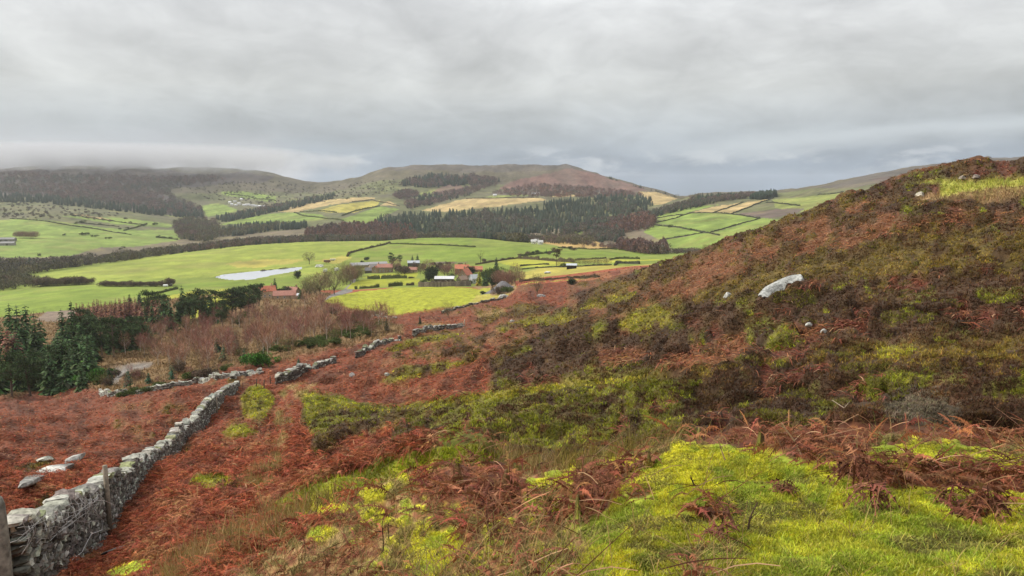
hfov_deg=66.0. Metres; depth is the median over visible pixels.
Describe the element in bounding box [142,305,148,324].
spruce tree
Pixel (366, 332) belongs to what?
gorse bush
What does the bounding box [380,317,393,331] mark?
bare shrub
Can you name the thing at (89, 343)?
spruce tree
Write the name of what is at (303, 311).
birch tree
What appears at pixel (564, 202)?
conifer plantation
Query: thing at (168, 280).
bare bush
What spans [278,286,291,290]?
evergreen bush
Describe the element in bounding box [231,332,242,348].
birch tree
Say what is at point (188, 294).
pine tree
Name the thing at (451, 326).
drystone wall
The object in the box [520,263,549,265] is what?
hedge
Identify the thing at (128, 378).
young spruce
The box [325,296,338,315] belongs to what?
birch tree
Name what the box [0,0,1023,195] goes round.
sky
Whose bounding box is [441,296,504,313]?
drystone wall
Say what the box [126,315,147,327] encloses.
pine tree
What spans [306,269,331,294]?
bare tree
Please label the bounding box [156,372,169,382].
bare shrub
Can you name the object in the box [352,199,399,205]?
hedge
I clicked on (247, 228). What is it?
conifer belt
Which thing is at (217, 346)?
young spruce
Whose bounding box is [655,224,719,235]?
hedge
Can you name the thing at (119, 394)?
gorse bush
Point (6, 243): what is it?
barn
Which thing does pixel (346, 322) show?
birch tree
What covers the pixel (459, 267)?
red roof house
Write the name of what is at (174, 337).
birch tree
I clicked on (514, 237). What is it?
copse
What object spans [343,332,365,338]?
gorse bush
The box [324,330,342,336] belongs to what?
gorse bush
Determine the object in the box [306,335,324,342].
gorse bush
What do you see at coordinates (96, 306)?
larch tree
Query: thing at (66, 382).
spruce tree
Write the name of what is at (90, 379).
green bush
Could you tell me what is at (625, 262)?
hedge
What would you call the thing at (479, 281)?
golden cypress
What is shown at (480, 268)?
red roof range
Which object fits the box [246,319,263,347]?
birch tree
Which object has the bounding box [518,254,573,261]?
hedge
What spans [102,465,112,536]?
fence post
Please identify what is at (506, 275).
bare tree
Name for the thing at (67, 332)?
spruce tree
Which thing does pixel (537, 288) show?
bare tree
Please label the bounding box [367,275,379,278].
hedge
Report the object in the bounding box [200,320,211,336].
birch tree
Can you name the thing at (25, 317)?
spruce tree
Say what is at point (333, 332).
bare shrub
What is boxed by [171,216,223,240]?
beck woodland
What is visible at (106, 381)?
bare bush
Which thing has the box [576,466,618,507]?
bracken stalk
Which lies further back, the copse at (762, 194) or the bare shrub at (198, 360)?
the copse at (762, 194)
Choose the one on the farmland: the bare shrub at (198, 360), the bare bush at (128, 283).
the bare bush at (128, 283)
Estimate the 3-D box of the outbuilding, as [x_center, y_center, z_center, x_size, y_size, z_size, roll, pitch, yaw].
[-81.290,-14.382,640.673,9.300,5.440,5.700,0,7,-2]
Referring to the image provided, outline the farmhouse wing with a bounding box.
[372,266,376,272]
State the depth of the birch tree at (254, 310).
318.44 m
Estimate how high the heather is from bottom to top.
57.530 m
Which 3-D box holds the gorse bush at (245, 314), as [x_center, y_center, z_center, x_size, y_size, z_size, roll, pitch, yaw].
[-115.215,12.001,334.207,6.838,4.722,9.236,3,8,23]
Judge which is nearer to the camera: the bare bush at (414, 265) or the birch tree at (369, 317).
the birch tree at (369, 317)
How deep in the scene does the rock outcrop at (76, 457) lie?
46.02 m
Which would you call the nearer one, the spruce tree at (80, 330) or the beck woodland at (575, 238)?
the spruce tree at (80, 330)
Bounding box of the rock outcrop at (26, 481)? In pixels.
[18,463,73,488]
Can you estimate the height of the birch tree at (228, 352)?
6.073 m
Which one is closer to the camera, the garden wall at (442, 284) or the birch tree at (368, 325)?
the birch tree at (368, 325)
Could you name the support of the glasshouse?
on the farmland
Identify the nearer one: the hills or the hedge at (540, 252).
the hedge at (540, 252)
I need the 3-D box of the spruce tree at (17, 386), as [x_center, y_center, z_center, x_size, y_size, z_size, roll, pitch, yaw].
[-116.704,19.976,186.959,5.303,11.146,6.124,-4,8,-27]
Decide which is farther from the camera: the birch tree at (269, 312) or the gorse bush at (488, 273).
the gorse bush at (488, 273)
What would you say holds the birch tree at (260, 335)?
on the moorland
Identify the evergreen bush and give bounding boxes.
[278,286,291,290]
[293,271,300,278]
[423,265,438,279]
[423,271,434,280]
[466,266,477,273]
[488,276,497,286]
[566,278,577,284]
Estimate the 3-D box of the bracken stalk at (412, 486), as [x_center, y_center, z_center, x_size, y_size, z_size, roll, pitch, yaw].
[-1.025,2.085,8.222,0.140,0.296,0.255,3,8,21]
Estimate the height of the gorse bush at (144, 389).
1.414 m
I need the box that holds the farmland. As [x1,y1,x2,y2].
[0,211,802,308]
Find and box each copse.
[476,230,529,242]
[749,189,777,199]
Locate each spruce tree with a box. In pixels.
[0,303,14,339]
[0,327,10,350]
[0,347,13,388]
[0,374,9,394]
[5,347,19,383]
[7,306,32,350]
[9,351,33,392]
[11,330,29,356]
[11,340,27,380]
[20,306,38,349]
[24,313,46,358]
[32,347,45,388]
[32,355,51,390]
[35,319,49,348]
[35,353,59,395]
[42,365,60,395]
[51,340,71,379]
[51,355,77,393]
[52,310,67,343]
[52,334,68,357]
[60,323,74,345]
[64,302,77,338]
[64,346,80,376]
[68,337,79,358]
[72,344,100,379]
[73,364,88,392]
[74,322,85,343]
[76,342,93,368]
[77,333,101,366]
[78,334,96,362]
[89,333,103,360]
[97,324,109,351]
[104,328,121,354]
[109,325,124,352]
[119,326,139,353]
[131,324,140,348]
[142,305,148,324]
[148,303,155,333]
[154,306,162,333]
[160,295,169,328]
[162,300,180,332]
[174,302,183,323]
[178,285,190,316]
[183,305,188,319]
[189,307,197,328]
[200,296,207,322]
[207,299,219,323]
[297,289,304,298]
[482,272,489,285]
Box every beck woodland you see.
[0,232,404,275]
[0,269,40,289]
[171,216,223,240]
[404,229,594,245]
[559,193,746,233]
[591,241,701,253]
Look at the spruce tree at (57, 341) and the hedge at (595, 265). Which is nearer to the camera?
the spruce tree at (57, 341)
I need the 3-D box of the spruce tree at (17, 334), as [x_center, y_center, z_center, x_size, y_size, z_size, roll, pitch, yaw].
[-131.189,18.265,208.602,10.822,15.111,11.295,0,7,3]
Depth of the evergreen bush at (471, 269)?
580.41 m
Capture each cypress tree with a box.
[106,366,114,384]
[136,293,142,305]
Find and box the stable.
[434,276,453,280]
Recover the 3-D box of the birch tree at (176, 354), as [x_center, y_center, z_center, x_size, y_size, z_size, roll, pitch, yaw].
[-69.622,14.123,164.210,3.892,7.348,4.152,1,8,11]
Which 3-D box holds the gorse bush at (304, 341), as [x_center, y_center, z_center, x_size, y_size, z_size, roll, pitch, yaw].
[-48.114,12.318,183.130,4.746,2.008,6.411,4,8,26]
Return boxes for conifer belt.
[219,219,306,236]
[223,233,379,246]
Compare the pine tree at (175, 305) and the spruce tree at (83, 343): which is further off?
the pine tree at (175, 305)
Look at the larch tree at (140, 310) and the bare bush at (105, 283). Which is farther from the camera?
the bare bush at (105, 283)
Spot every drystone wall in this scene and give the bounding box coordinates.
[7,381,239,575]
[99,372,229,396]
[230,368,263,378]
[275,356,336,383]
[277,365,311,372]
[355,336,401,357]
[412,324,445,336]
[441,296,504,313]
[445,323,463,328]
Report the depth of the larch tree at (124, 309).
322.54 m
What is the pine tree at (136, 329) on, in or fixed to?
on the moorland
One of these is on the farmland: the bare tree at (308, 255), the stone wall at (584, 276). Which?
the bare tree at (308, 255)
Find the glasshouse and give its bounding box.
[469,274,477,283]
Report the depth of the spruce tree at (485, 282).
490.90 m
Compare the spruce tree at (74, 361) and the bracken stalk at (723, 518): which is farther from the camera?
the spruce tree at (74, 361)
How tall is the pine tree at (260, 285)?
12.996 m
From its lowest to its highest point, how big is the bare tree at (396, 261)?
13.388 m
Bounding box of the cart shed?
[365,267,372,272]
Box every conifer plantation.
[0,192,203,218]
[375,198,653,234]
[543,192,651,211]
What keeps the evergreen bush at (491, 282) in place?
on the moorland
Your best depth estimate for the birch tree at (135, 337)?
224.88 m
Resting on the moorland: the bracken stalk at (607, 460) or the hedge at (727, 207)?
the bracken stalk at (607, 460)
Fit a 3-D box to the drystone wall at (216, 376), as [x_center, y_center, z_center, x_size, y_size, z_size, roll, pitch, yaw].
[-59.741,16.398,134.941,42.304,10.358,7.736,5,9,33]
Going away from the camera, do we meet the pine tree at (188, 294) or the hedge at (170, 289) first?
the pine tree at (188, 294)
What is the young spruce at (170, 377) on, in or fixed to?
on the moorland
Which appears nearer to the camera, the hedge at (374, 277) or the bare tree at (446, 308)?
the bare tree at (446, 308)
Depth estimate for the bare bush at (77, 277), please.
594.41 m
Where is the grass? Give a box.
[0,176,1023,575]
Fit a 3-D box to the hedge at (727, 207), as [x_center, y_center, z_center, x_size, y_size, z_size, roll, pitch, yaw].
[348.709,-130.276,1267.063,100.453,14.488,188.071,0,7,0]
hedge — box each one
[10,218,131,234]
[70,214,145,224]
[77,221,118,226]
[123,223,147,230]
[148,287,178,293]
[224,192,275,200]
[294,212,343,220]
[300,210,336,212]
[342,205,379,215]
[347,241,389,256]
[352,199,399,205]
[359,284,378,288]
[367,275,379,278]
[380,274,406,278]
[388,281,402,286]
[389,242,475,246]
[466,197,539,198]
[475,257,517,264]
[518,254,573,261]
[519,251,560,255]
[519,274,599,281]
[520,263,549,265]
[522,266,566,269]
[558,247,616,249]
[575,257,605,259]
[577,264,610,266]
[610,256,639,259]
[614,260,639,264]
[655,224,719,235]
[656,212,690,222]
[660,231,702,239]
[691,212,759,217]
[711,218,760,231]
[712,202,742,212]
[732,197,774,213]
[766,201,800,205]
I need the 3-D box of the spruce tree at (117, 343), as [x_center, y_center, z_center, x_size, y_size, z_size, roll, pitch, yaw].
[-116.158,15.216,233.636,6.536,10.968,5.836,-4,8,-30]
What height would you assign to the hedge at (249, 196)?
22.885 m
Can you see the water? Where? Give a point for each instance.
(249, 275)
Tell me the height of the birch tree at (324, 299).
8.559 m
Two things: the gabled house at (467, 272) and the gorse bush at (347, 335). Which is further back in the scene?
the gabled house at (467, 272)
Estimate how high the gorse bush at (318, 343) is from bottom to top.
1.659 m
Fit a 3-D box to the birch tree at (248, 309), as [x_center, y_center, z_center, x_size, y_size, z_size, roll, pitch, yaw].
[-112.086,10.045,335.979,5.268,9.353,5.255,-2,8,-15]
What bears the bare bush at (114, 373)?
on the moorland
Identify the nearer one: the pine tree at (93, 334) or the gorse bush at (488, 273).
the pine tree at (93, 334)
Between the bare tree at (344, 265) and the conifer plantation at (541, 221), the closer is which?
the bare tree at (344, 265)
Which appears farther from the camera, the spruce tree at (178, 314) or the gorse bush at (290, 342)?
the spruce tree at (178, 314)
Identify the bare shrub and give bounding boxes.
[111,348,121,359]
[128,375,139,384]
[136,343,151,358]
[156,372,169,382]
[190,347,208,366]
[192,357,205,369]
[214,349,226,362]
[229,339,248,356]
[252,334,265,350]
[274,330,290,345]
[278,328,298,349]
[325,325,340,338]
[369,324,381,335]
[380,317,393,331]
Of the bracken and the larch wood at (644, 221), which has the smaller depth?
the bracken
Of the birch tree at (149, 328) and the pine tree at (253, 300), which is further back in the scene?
the pine tree at (253, 300)
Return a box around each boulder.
[723,292,730,298]
[758,274,803,296]
[915,192,923,196]
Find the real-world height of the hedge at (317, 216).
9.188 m
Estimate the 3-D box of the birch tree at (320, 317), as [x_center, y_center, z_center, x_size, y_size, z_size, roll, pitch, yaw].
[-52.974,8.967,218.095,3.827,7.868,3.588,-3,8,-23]
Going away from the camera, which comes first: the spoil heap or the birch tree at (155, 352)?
the birch tree at (155, 352)
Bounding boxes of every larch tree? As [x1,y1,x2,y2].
[0,328,14,360]
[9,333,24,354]
[94,299,100,316]
[97,303,104,327]
[103,301,108,316]
[108,301,115,318]
[112,303,117,318]
[117,300,123,318]
[122,300,129,322]
[126,298,132,321]
[133,298,138,323]
[137,304,146,324]
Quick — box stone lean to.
[456,276,467,280]
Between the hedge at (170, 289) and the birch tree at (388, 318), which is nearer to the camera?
the birch tree at (388, 318)
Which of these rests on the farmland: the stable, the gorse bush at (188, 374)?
the stable
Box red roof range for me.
[473,266,482,271]
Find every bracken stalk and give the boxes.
[299,536,314,557]
[376,520,383,551]
[408,476,417,500]
[467,490,508,530]
[473,492,510,528]
[571,454,605,506]
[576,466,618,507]
[594,458,624,472]
[700,504,748,540]
[717,439,726,459]
[747,502,757,529]
[760,476,800,497]
[778,423,801,454]
[821,444,880,490]
[842,475,899,515]
[930,482,974,510]
[958,481,1021,525]
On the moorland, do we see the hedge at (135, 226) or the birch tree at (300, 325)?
the birch tree at (300, 325)
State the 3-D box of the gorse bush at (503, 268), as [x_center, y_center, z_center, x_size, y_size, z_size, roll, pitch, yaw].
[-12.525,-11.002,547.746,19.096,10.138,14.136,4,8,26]
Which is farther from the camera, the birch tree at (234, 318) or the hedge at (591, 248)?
the hedge at (591, 248)
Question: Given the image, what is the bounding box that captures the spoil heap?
[481,281,513,294]
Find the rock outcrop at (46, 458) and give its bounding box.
[36,456,53,461]
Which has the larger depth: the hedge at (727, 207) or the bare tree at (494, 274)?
the hedge at (727, 207)
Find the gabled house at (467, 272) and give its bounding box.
[458,266,471,279]
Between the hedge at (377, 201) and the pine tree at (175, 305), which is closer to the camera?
the pine tree at (175, 305)
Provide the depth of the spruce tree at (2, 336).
198.79 m
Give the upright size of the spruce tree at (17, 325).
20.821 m
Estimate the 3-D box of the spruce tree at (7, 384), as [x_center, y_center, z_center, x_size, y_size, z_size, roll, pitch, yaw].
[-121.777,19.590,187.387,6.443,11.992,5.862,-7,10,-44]
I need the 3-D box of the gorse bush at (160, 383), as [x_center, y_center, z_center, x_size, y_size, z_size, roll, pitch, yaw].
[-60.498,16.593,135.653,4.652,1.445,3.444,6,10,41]
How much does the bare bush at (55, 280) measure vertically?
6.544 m
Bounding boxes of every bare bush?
[25,280,43,286]
[35,276,50,286]
[43,277,56,285]
[48,278,62,285]
[60,276,71,284]
[70,276,83,284]
[73,276,86,284]
[76,278,91,284]
[83,277,96,283]
[99,377,113,385]
[103,280,116,285]
[105,369,121,377]
[122,370,145,378]
[125,281,138,286]
[163,277,175,285]
[172,363,184,372]
[191,366,220,380]
[394,266,410,273]
[411,261,426,269]
[490,285,502,293]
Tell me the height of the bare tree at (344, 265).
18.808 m
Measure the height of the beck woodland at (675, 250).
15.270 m
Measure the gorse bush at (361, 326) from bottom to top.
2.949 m
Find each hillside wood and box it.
[0,170,223,214]
[215,191,335,221]
[392,188,419,198]
[398,172,499,187]
[403,182,491,208]
[493,182,642,196]
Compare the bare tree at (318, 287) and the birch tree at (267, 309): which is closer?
the birch tree at (267, 309)
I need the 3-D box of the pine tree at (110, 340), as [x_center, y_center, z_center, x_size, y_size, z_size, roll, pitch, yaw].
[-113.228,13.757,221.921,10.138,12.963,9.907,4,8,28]
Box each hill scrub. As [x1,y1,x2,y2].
[0,201,132,222]
[176,179,395,204]
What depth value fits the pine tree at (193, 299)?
326.10 m
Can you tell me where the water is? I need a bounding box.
[216,267,301,279]
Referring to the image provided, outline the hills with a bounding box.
[0,156,1023,232]
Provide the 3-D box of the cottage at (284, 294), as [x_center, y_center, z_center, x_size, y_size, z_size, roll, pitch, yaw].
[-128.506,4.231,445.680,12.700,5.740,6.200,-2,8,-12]
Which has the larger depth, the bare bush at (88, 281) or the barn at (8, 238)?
the barn at (8, 238)
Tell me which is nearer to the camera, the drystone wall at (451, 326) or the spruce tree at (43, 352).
the spruce tree at (43, 352)
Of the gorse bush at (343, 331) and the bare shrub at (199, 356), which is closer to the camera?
the bare shrub at (199, 356)
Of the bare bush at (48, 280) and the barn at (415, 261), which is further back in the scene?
the barn at (415, 261)
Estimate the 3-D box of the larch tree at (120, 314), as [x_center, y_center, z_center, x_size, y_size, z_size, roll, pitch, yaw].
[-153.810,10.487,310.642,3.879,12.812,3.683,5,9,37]
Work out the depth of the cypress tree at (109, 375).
162.38 m
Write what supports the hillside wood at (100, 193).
on the hills
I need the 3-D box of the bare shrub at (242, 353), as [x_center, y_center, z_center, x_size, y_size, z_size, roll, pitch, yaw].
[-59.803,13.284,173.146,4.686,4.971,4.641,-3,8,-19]
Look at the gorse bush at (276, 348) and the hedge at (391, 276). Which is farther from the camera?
the hedge at (391, 276)
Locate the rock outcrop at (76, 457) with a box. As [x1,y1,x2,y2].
[65,453,85,462]
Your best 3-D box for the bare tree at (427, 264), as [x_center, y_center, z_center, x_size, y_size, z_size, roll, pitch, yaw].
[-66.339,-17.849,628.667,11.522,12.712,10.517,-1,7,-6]
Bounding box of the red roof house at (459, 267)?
[455,262,468,273]
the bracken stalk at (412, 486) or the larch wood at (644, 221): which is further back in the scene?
the larch wood at (644, 221)
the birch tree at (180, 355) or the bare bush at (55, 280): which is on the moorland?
the birch tree at (180, 355)
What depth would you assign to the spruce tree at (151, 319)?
288.61 m
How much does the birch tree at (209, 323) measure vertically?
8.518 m
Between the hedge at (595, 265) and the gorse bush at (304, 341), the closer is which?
the gorse bush at (304, 341)
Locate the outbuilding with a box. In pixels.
[406,267,417,272]
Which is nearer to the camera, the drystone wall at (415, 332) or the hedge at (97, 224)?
the drystone wall at (415, 332)
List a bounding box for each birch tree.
[118,331,130,354]
[134,333,145,351]
[136,329,151,352]
[147,318,154,340]
[150,340,164,363]
[154,321,166,333]
[156,315,169,331]
[156,327,165,343]
[163,315,175,327]
[168,329,180,343]
[168,340,185,364]
[173,344,186,362]
[174,330,184,343]
[176,338,192,364]
[184,317,196,341]
[196,311,205,323]
[198,341,216,367]
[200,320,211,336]
[204,315,215,332]
[211,305,219,323]
[214,321,230,344]
[216,327,237,349]
[224,338,236,362]
[225,309,237,328]
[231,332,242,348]
[235,309,244,326]
[240,315,248,330]
[240,331,252,348]
[244,302,252,315]
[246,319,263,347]
[250,306,259,316]
[251,315,261,331]
[252,322,268,352]
[257,319,274,355]
[261,326,277,347]
[263,304,272,316]
[265,305,276,322]
[269,323,283,344]
[284,323,301,346]
[286,313,305,339]
[288,313,308,339]
[297,306,314,331]
[299,292,308,303]
[304,312,315,336]
[307,309,321,335]
[310,303,322,322]
[314,307,325,331]
[318,296,328,311]
[318,312,334,338]
[319,309,331,325]
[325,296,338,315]
[332,297,342,311]
[334,312,347,336]
[339,307,358,338]
[341,313,351,332]
[354,307,367,320]
[358,310,370,334]
[363,310,372,323]
[365,314,375,334]
[369,297,385,326]
[374,301,387,325]
[385,304,394,328]
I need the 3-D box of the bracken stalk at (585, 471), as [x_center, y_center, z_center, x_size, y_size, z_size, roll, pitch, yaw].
[0.528,1.510,5.937,0.351,0.537,0.344,4,8,28]
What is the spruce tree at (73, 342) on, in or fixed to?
on the moorland
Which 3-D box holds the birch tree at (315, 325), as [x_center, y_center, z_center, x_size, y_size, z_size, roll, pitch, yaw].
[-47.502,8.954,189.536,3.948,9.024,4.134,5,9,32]
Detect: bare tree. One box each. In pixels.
[300,276,314,295]
[302,275,319,293]
[302,280,315,293]
[304,251,315,263]
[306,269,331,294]
[313,271,329,286]
[321,270,346,293]
[322,265,335,277]
[322,271,335,286]
[330,263,345,282]
[337,261,352,279]
[339,269,353,283]
[342,265,358,283]
[345,265,358,280]
[352,262,365,278]
[391,257,401,267]
[416,263,423,273]
[423,259,434,268]
[439,263,449,274]
[441,301,453,314]
[492,269,505,282]
[494,270,502,282]
[502,271,511,281]
[507,274,516,282]
[509,263,521,278]
[516,271,525,281]
[529,273,545,292]
[702,243,713,251]
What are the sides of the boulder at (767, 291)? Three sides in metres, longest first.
3.293 x 1.489 x 0.453 m
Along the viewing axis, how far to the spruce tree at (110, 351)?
231.84 m
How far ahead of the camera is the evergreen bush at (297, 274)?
617.38 m
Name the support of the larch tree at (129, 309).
on the moorland
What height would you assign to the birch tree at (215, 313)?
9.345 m
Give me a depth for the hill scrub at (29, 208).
1509.40 m
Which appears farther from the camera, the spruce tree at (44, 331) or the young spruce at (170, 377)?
the spruce tree at (44, 331)
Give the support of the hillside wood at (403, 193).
on the hills
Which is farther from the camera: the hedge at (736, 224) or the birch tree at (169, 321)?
the hedge at (736, 224)
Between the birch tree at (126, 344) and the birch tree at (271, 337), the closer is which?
the birch tree at (271, 337)
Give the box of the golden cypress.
[476,270,482,285]
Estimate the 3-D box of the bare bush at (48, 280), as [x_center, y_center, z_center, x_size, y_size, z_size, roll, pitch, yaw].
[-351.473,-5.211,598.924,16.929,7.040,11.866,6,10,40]
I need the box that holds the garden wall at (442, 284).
[418,281,470,286]
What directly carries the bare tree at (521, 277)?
on the moorland
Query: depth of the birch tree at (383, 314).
232.73 m
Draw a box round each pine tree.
[0,351,34,395]
[16,356,47,395]
[27,350,52,379]
[42,342,75,369]
[61,314,98,340]
[66,308,98,323]
[76,321,98,339]
[83,319,113,354]
[96,315,129,356]
[119,323,144,342]
[123,315,152,338]
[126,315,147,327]
[139,289,161,312]
[153,293,171,310]
[173,296,194,313]
[181,287,214,320]
[185,292,200,318]
[208,288,227,308]
[213,301,230,326]
[221,289,243,314]
[224,286,248,313]
[230,285,249,311]
[238,289,257,311]
[245,283,262,308]
[248,283,269,305]
[388,252,396,262]
[551,247,562,265]
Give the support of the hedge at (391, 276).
on the farmland
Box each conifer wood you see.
[583,224,624,241]
[688,191,758,199]
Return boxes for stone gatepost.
[0,496,12,575]
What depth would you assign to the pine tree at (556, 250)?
570.96 m
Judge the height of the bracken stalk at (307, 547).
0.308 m
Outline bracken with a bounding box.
[0,157,1023,575]
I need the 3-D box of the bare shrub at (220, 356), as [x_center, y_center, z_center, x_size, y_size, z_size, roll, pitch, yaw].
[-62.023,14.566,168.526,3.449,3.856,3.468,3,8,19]
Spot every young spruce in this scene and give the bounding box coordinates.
[123,371,132,386]
[144,373,151,383]
[168,365,175,379]
[213,336,221,352]
[219,347,227,359]
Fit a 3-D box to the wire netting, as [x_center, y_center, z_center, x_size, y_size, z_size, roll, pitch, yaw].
[-10.577,5.565,18.735,0.517,3.391,8.735,-2,8,-17]
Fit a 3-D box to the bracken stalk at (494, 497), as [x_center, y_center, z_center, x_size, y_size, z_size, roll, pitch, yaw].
[-0.190,1.674,5.835,0.420,0.407,0.206,6,10,39]
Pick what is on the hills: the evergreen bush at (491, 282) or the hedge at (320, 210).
the hedge at (320, 210)
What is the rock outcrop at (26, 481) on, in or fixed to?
on the moorland
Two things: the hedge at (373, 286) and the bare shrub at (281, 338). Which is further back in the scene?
the hedge at (373, 286)
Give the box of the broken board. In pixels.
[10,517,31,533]
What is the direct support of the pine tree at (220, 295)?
on the moorland
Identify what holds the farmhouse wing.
on the farmland
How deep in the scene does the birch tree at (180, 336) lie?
233.24 m
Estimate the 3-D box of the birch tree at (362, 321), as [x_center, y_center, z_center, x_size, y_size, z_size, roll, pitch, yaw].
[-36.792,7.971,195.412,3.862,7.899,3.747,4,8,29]
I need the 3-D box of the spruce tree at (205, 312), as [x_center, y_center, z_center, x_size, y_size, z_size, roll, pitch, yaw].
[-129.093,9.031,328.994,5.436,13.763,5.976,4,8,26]
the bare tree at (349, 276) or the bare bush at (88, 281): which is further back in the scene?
the bare bush at (88, 281)
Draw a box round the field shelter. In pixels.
[566,263,576,268]
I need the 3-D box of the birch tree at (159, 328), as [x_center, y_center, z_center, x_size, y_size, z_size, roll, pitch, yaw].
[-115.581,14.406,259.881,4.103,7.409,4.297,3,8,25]
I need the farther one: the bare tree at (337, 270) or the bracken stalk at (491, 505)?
the bare tree at (337, 270)
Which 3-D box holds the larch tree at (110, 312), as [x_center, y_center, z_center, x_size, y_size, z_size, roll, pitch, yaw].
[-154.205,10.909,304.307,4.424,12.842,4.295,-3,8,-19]
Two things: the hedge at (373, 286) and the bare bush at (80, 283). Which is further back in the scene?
the bare bush at (80, 283)
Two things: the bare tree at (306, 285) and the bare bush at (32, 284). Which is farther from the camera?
the bare bush at (32, 284)
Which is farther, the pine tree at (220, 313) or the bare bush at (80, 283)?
the bare bush at (80, 283)
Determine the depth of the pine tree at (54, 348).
190.90 m
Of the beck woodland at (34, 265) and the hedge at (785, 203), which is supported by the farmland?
the beck woodland at (34, 265)
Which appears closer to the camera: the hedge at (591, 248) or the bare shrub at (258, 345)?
the bare shrub at (258, 345)
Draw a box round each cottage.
[258,283,276,297]
[273,290,296,299]
[286,284,299,292]
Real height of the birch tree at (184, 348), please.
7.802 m
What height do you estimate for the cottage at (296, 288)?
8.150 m
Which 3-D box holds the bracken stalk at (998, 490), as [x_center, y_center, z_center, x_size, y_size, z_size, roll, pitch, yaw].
[2.686,1.393,4.459,0.421,0.630,0.319,3,8,20]
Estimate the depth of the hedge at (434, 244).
924.98 m
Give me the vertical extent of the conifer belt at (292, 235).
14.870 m
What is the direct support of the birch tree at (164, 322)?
on the moorland
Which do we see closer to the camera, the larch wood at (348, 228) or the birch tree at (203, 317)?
the birch tree at (203, 317)
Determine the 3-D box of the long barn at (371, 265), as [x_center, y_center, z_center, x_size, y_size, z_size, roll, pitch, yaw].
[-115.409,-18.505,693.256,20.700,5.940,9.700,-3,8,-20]
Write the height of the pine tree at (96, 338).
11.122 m
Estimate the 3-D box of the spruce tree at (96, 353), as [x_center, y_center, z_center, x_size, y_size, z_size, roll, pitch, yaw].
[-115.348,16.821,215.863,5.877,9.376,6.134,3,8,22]
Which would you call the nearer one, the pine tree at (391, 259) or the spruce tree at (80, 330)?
the spruce tree at (80, 330)
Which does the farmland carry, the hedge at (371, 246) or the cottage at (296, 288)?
the hedge at (371, 246)
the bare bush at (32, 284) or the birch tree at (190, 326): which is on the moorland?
the birch tree at (190, 326)
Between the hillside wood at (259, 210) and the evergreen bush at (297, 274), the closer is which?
the evergreen bush at (297, 274)
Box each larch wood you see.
[303,219,417,239]
[603,211,656,232]
[614,236,671,253]
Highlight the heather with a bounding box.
[0,158,1023,558]
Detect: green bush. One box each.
[71,367,118,382]
[237,352,272,367]
[251,350,280,364]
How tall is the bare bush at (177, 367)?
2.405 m
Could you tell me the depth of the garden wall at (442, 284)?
494.41 m
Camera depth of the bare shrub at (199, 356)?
162.66 m
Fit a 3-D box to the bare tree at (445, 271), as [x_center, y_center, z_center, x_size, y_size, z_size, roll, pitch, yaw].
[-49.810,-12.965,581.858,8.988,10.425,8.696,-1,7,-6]
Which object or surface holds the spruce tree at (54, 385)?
on the moorland
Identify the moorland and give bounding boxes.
[0,155,1023,575]
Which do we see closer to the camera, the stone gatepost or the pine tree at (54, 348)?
the stone gatepost
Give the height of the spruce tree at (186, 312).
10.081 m
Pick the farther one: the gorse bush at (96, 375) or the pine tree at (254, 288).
the pine tree at (254, 288)
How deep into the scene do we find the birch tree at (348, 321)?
177.02 m
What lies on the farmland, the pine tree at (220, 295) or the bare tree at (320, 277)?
the bare tree at (320, 277)
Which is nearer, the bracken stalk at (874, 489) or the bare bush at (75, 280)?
the bracken stalk at (874, 489)
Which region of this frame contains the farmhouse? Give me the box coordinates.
[377,262,392,272]
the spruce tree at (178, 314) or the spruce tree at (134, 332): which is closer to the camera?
the spruce tree at (134, 332)
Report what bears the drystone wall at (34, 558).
on the moorland
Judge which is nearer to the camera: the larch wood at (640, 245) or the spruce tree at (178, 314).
the spruce tree at (178, 314)
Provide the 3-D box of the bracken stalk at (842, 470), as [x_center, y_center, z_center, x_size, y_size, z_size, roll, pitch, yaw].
[2.232,1.320,5.209,0.410,0.519,0.386,5,9,34]
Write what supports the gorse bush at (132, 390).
on the moorland
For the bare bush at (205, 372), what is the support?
on the moorland
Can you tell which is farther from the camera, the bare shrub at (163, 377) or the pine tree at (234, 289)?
the pine tree at (234, 289)
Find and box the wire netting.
[10,490,114,559]
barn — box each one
[0,237,16,241]
[0,241,15,245]
[349,261,386,267]
[368,263,390,266]
[407,260,419,266]
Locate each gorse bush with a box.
[86,369,107,384]
[115,391,129,397]
[121,386,144,394]
[139,385,159,391]
[151,381,169,387]
[179,368,195,378]
[219,364,233,370]
[231,311,249,319]
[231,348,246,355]
[264,343,290,351]
[278,339,302,345]
[295,336,314,344]
[305,339,327,347]
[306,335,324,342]
[321,336,341,344]
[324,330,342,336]
[337,325,357,335]
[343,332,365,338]
[350,321,369,329]
[355,330,373,334]
[480,267,496,279]
[484,266,507,275]
[500,286,514,292]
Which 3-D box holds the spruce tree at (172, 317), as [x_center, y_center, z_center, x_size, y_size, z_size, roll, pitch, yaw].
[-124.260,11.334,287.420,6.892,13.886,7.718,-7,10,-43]
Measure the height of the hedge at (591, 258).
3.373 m
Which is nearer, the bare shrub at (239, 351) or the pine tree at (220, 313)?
the bare shrub at (239, 351)
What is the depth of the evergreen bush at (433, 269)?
552.87 m
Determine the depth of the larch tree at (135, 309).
314.48 m
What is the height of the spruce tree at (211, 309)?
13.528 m
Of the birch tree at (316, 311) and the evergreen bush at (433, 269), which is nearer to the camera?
the birch tree at (316, 311)
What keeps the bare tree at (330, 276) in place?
on the moorland
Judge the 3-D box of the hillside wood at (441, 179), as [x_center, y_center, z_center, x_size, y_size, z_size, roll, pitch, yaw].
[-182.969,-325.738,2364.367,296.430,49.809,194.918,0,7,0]

